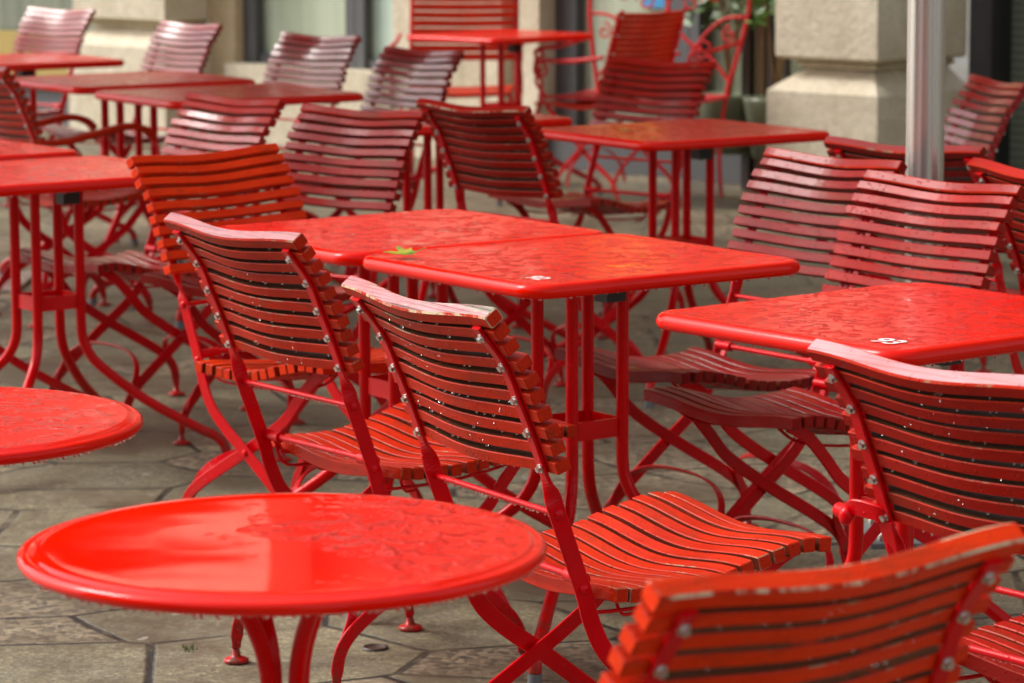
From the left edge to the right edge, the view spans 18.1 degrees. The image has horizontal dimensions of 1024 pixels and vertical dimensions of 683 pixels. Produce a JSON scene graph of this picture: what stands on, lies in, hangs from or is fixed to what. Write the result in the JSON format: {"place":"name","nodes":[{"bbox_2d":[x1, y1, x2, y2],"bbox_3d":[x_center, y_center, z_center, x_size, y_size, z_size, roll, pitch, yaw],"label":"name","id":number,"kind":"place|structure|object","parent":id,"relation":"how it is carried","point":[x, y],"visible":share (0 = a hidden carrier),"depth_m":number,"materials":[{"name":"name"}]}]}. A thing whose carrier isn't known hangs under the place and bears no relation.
{"place":"outdoors","nodes":[
{"label":"outdoors","id":0,"kind":"place"},
{"bbox_2d":[0,0,1023,682],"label":"ground","id":1,"kind":"structure","parent":0,"point":[50,638],"depth_m":7.76,"materials":[{"name":"stone"}]},
{"bbox_2d":[0,139,84,393],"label":"square table","id":2,"kind":"object","parent":1,"relation":"on","point":[11,150],"visible":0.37,"depth_m":8.59,"materials":[{"name":"red paint"}]},
{"bbox_2d":[3,7,95,206],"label":"folding chair","id":3,"kind":"object","parent":1,"relation":"on","point":[71,25],"visible":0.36,"depth_m":14.42,"materials":[{"name":"red paint"}]},
{"bbox_2d":[0,53,137,244],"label":"square table","id":4,"kind":"object","parent":1,"relation":"on","point":[25,64],"visible":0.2,"depth_m":12.58,"materials":[{"name":"red paint"}]},
{"bbox_2d":[0,387,142,466],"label":"round table","id":5,"kind":"object","parent":1,"relation":"on","point":[40,425],"visible":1,"depth_m":4.32,"materials":[{"name":"red metal"}]},
{"bbox_2d":[0,67,160,327],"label":"folding chair","id":6,"kind":"object","parent":1,"relation":"on","point":[17,118],"visible":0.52,"depth_m":10.41,"materials":[{"name":"red paint"}]},
{"bbox_2d":[0,156,230,453],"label":"square table","id":7,"kind":"object","parent":1,"relation":"on","point":[65,180],"visible":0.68,"depth_m":7.98,"materials":[{"name":"red paint"}]},
{"bbox_2d":[0,71,254,297],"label":"square table","id":8,"kind":"object","parent":1,"relation":"on","point":[83,84],"visible":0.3,"depth_m":11.37,"materials":[{"name":"red paint"}]},
{"bbox_2d":[40,20,222,241],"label":"folding chair","id":9,"kind":"object","parent":1,"relation":"on","point":[180,36],"visible":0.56,"depth_m":12.99,"materials":[{"name":"red paint"}]},
{"bbox_2d":[9,92,285,410],"bbox_3d":[-0.979,-0.231,8.704,0.629,0.845,0.446,-7,11,-40],"label":"folding chair","id":10,"kind":"object","parent":1,"relation":"on","point":[247,122],"visible":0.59,"depth_m":8.77,"materials":[{"name":"red paint"}]},
{"bbox_2d":[88,83,363,327],"bbox_3d":[-0.946,-0.474,10.760,0.749,0.726,0.694,-5,10,-32],"label":"square table","id":11,"kind":"object","parent":1,"relation":"on","point":[172,98],"visible":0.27,"depth_m":10.65,"materials":[{"name":"red paint"}]},
{"bbox_2d":[163,32,361,262],"bbox_3d":[-0.922,-0.714,11.969,0.447,0.845,0.629,8,12,44],"label":"folding chair","id":12,"kind":"object","parent":1,"relation":"on","point":[326,58],"visible":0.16,"depth_m":12.08,"materials":[{"name":"red paint"}]},
{"bbox_2d":[126,143,423,498],"bbox_3d":[-0.473,0.017,7.013,0.629,0.845,0.447,7,11,42],"label":"folding chair","id":13,"kind":"object","parent":1,"relation":"on","point":[224,173],"visible":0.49,"depth_m":7.03,"materials":[{"name":"red paint"}]},
{"bbox_2d":[16,493,546,682],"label":"round table","id":14,"kind":"object","parent":1,"relation":"on","point":[255,564],"visible":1,"depth_m":3.50,"materials":[{"name":"red metal"}]},
{"bbox_2d":[140,104,427,461],"bbox_3d":[-0.573,-0.162,8.227,0.445,0.845,0.628,7,11,40],"label":"folding chair","id":15,"kind":"object","parent":1,"relation":"on","point":[378,135],"visible":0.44,"depth_m":8.31,"materials":[{"name":"red paint"}]},
{"bbox_2d":[163,212,576,682],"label":"folding chair","id":16,"kind":"object","parent":1,"relation":"on","point":[269,295],"visible":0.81,"depth_m":5.75,"materials":[{"name":"red paint"}]},
{"bbox_2d":[178,645,565,657],"bbox_3d":[-0.112,0.504,6.570,1.331,0.012,1.802,-2,9,-11],"label":"moss","id":17,"kind":"object","parent":1,"relation":"on","point":[196,649],"visible":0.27,"depth_m":6.08,"materials":[{"name":"green plant"}]},
{"bbox_2d":[362,643,387,650],"bbox_3d":[-0.260,0.580,6.080,0.050,0.004,0.050,0,8,0],"label":"drain lid","id":18,"kind":"object","parent":1,"relation":"on","point":[374,647],"visible":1,"depth_m":6.08,"materials":[{"name":"grey metal"}]},
{"bbox_2d":[293,46,465,306],"bbox_3d":[-0.526,-0.569,10.981,0.629,0.845,0.449,-7,11,-38],"label":"folding chair","id":19,"kind":"object","parent":1,"relation":"on","point":[443,65],"visible":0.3,"depth_m":11.07,"materials":[{"name":"red paint"}]},
{"bbox_2d":[216,209,603,622],"bbox_3d":[-0.225,0.127,6.670,0.681,0.726,0.631,-6,10,-35],"label":"square table","id":20,"kind":"object","parent":1,"relation":"on","point":[352,240],"visible":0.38,"depth_m":6.63,"materials":[{"name":"red paint"}]},
{"bbox_2d":[295,109,572,337],"bbox_3d":[-0.234,-0.315,9.658,0.681,0.726,0.631,-6,10,-36],"label":"square table","id":21,"kind":"object","parent":1,"relation":"on","point":[543,120],"visible":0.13,"depth_m":9.63,"materials":[{"name":"red paint"}]},
{"bbox_2d":[389,0,524,180],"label":"garden armchair","id":22,"kind":"object","parent":1,"relation":"on","point":[467,91],"visible":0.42,"depth_m":15.19,"materials":[{"name":"red metal"}]},
{"bbox_2d":[400,29,602,205],"bbox_3d":[-0.049,-1.019,14.414,0.631,0.726,0.681,8,12,43],"label":"square table","id":23,"kind":"object","parent":1,"relation":"on","point":[514,40],"visible":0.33,"depth_m":14.33,"materials":[{"name":"red paint"}]},
{"bbox_2d":[415,98,685,403],"bbox_3d":[0.105,-0.251,8.811,0.629,0.845,0.443,-8,11,-42],"label":"folding chair","id":24,"kind":"object","parent":1,"relation":"on","point":[497,150],"visible":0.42,"depth_m":8.61,"materials":[{"name":"red paint"}]},
{"bbox_2d":[357,234,799,682],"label":"square table","id":25,"kind":"object","parent":1,"relation":"on","point":[603,268],"visible":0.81,"depth_m":6.10,"materials":[{"name":"red metal"}]},
{"bbox_2d":[385,246,425,254],"bbox_3d":[-0.207,-0.175,6.126,0.071,0.015,0.063,-3,9,-19],"label":"maple leaf","id":26,"kind":"object","parent":25,"relation":"on","point":[402,251],"visible":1,"depth_m":6.13,"materials":[{"name":"yellow plant"}]},
{"bbox_2d":[341,276,831,682],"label":"folding chair","id":27,"kind":"object","parent":1,"relation":"on","point":[465,380],"visible":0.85,"depth_m":4.85,"materials":[{"name":"red paint"}]},
{"bbox_2d":[488,57,716,338],"bbox_3d":[0.297,-0.469,10.279,0.445,0.845,0.629,8,11,42],"label":"folding chair","id":28,"kind":"object","parent":1,"relation":"on","point":[646,79],"visible":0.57,"depth_m":10.36,"materials":[{"name":"red paint"}]},
{"bbox_2d":[534,8,686,200],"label":"garden chair","id":29,"kind":"object","parent":1,"relation":"on","point":[651,37],"visible":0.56,"depth_m":14.06,"materials":[{"name":"red paint"}]},
{"bbox_2d":[533,0,751,206],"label":"iron armchair","id":30,"kind":"object","parent":1,"relation":"on","point":[590,95],"visible":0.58,"depth_m":14.34,"materials":[{"name":"red paint"}]},
{"bbox_2d":[527,119,829,407],"bbox_3d":[0.482,-0.242,9.145,0.681,0.726,0.631,-6,10,-33],"label":"square table","id":31,"kind":"object","parent":1,"relation":"on","point":[698,139],"visible":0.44,"depth_m":9.06,"materials":[{"name":"red paint"}]},
{"bbox_2d":[684,0,764,154],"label":"potted plant","id":32,"kind":"object","parent":1,"relation":"on","point":[735,110],"visible":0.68,"depth_m":14.53,"materials":[{"name":"leaves"},{"name":"olive glazed ceramic"}]},
{"bbox_2d":[555,147,906,553],"bbox_3d":[0.470,0.036,6.861,0.629,0.845,0.447,-6,10,-36],"label":"folding chair","id":33,"kind":"object","parent":1,"relation":"on","point":[829,181],"visible":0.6,"depth_m":6.93,"materials":[{"name":"red paint"}]},
{"bbox_2d":[741,11,755,189],"bbox_3d":[1.077,-1.097,14.616,0.057,0.812,0.057,-8,12,-44],"label":"post","id":34,"kind":"object","parent":1,"relation":"on","point":[748,85],"visible":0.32,"depth_m":14.58,"materials":[{"name":"brown metal"}]},
{"bbox_2d":[728,0,783,158],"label":"potted plant","id":35,"kind":"object","parent":1,"relation":"on","point":[755,107],"visible":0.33,"depth_m":14.34,"materials":[{"name":"leaves"},{"name":"olive glazed ceramic"}]},
{"bbox_2d":[755,1,769,181],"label":"post","id":36,"kind":"object","parent":1,"relation":"on","point":[761,59],"visible":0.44,"depth_m":14.55,"materials":[{"name":"brown metal"}]},
{"bbox_2d":[767,14,775,89],"bbox_3d":[1.175,-1.077,14.517,0.042,0.802,0.042,-8,12,-44],"label":"post","id":37,"kind":"object","parent":1,"relation":"on","point":[769,68],"visible":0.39,"depth_m":14.48,"materials":[{"name":"brown"}]},
{"bbox_2d":[783,58,790,80],"bbox_3d":[1.238,-1.080,14.466,0.038,0.822,0.038,-8,12,-44],"label":"post","id":38,"kind":"object","parent":1,"relation":"on","point":[787,69],"depth_m":14.44,"materials":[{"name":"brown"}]},
{"bbox_2d":[599,522,1023,682],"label":"folding chair","id":39,"kind":"object","parent":1,"relation":"on","point":[903,617],"visible":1,"depth_m":2.94,"materials":[{"name":"red paint"}]},
{"bbox_2d":[644,170,1023,567],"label":"folding chair","id":40,"kind":"object","parent":1,"relation":"on","point":[803,416],"visible":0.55,"depth_m":6.39,"materials":[{"name":"red paint"}]},
{"bbox_2d":[656,282,1023,622],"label":"square table","id":41,"kind":"object","parent":1,"relation":"on","point":[954,328],"visible":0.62,"depth_m":5.30,"materials":[{"name":"red paint"}]},
{"bbox_2d":[786,74,1023,372],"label":"folding chair","id":42,"kind":"object","parent":1,"relation":"on","point":[1004,98],"visible":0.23,"depth_m":9.39,"materials":[{"name":"red paint"}]},
{"bbox_2d":[864,0,946,547],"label":"pole","id":43,"kind":"object","parent":1,"relation":"on","point":[926,70],"visible":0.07,"depth_m":6.90,"materials":[{"name":"metal"}]},
{"bbox_2d":[807,339,1023,682],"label":"folding chair","id":44,"kind":"object","parent":1,"relation":"on","point":[938,452],"visible":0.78,"depth_m":4.16,"materials":[{"name":"red paint"}]},
{"bbox_2d":[824,136,1023,490],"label":"folding chair","id":45,"kind":"object","parent":1,"relation":"on","point":[958,158],"visible":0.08,"depth_m":7.31,"materials":[{"name":"red paint"}]},
{"bbox_2d":[967,157,1023,295],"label":"folding chair","id":46,"kind":"object","parent":1,"relation":"on","point":[989,172],"visible":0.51,"depth_m":6.84,"materials":[{"name":"red paint"}]},
{"bbox_2d":[0,0,1023,204],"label":"building","id":47,"kind":"structure","parent":0,"point":[848,77],"depth_m":15.60,"materials":[{"name":"stone"}]},
{"bbox_2d":[0,0,97,101],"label":"window frame","id":48,"kind":"structure","parent":47,"relation":"in","point":[12,12],"depth_m":18.96,"materials":[{"name":"grey"}]},
{"bbox_2d":[243,0,354,68],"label":"window frame","id":49,"kind":"structure","parent":47,"relation":"in","point":[265,21],"depth_m":17.27,"materials":[{"name":"grey"}]},
{"bbox_2d":[355,0,392,69],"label":"window frame","id":50,"kind":"structure","parent":47,"relation":"in","point":[373,18],"depth_m":16.77,"materials":[{"name":"grey"}]},
{"bbox_2d":[555,0,689,125],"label":"window frame","id":51,"kind":"structure","parent":47,"relation":"in","point":[570,15],"depth_m":15.68,"materials":[{"name":"grey"}]},
{"bbox_2d":[689,0,806,118],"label":"window frame","id":52,"kind":"structure","parent":47,"relation":"in","point":[714,37],"depth_m":15.09,"materials":[{"name":"grey"}]},
{"bbox_2d":[968,0,1023,169],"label":"window frame","id":53,"kind":"structure","parent":47,"relation":"in","point":[980,11],"depth_m":13.90,"materials":[{"name":"grey"}]},
{"bbox_2d":[990,0,1011,165],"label":"window frame","id":54,"kind":"structure","parent":47,"relation":"in","point":[1001,9],"depth_m":13.84,"materials":[{"name":"black plastic"}]}
]}

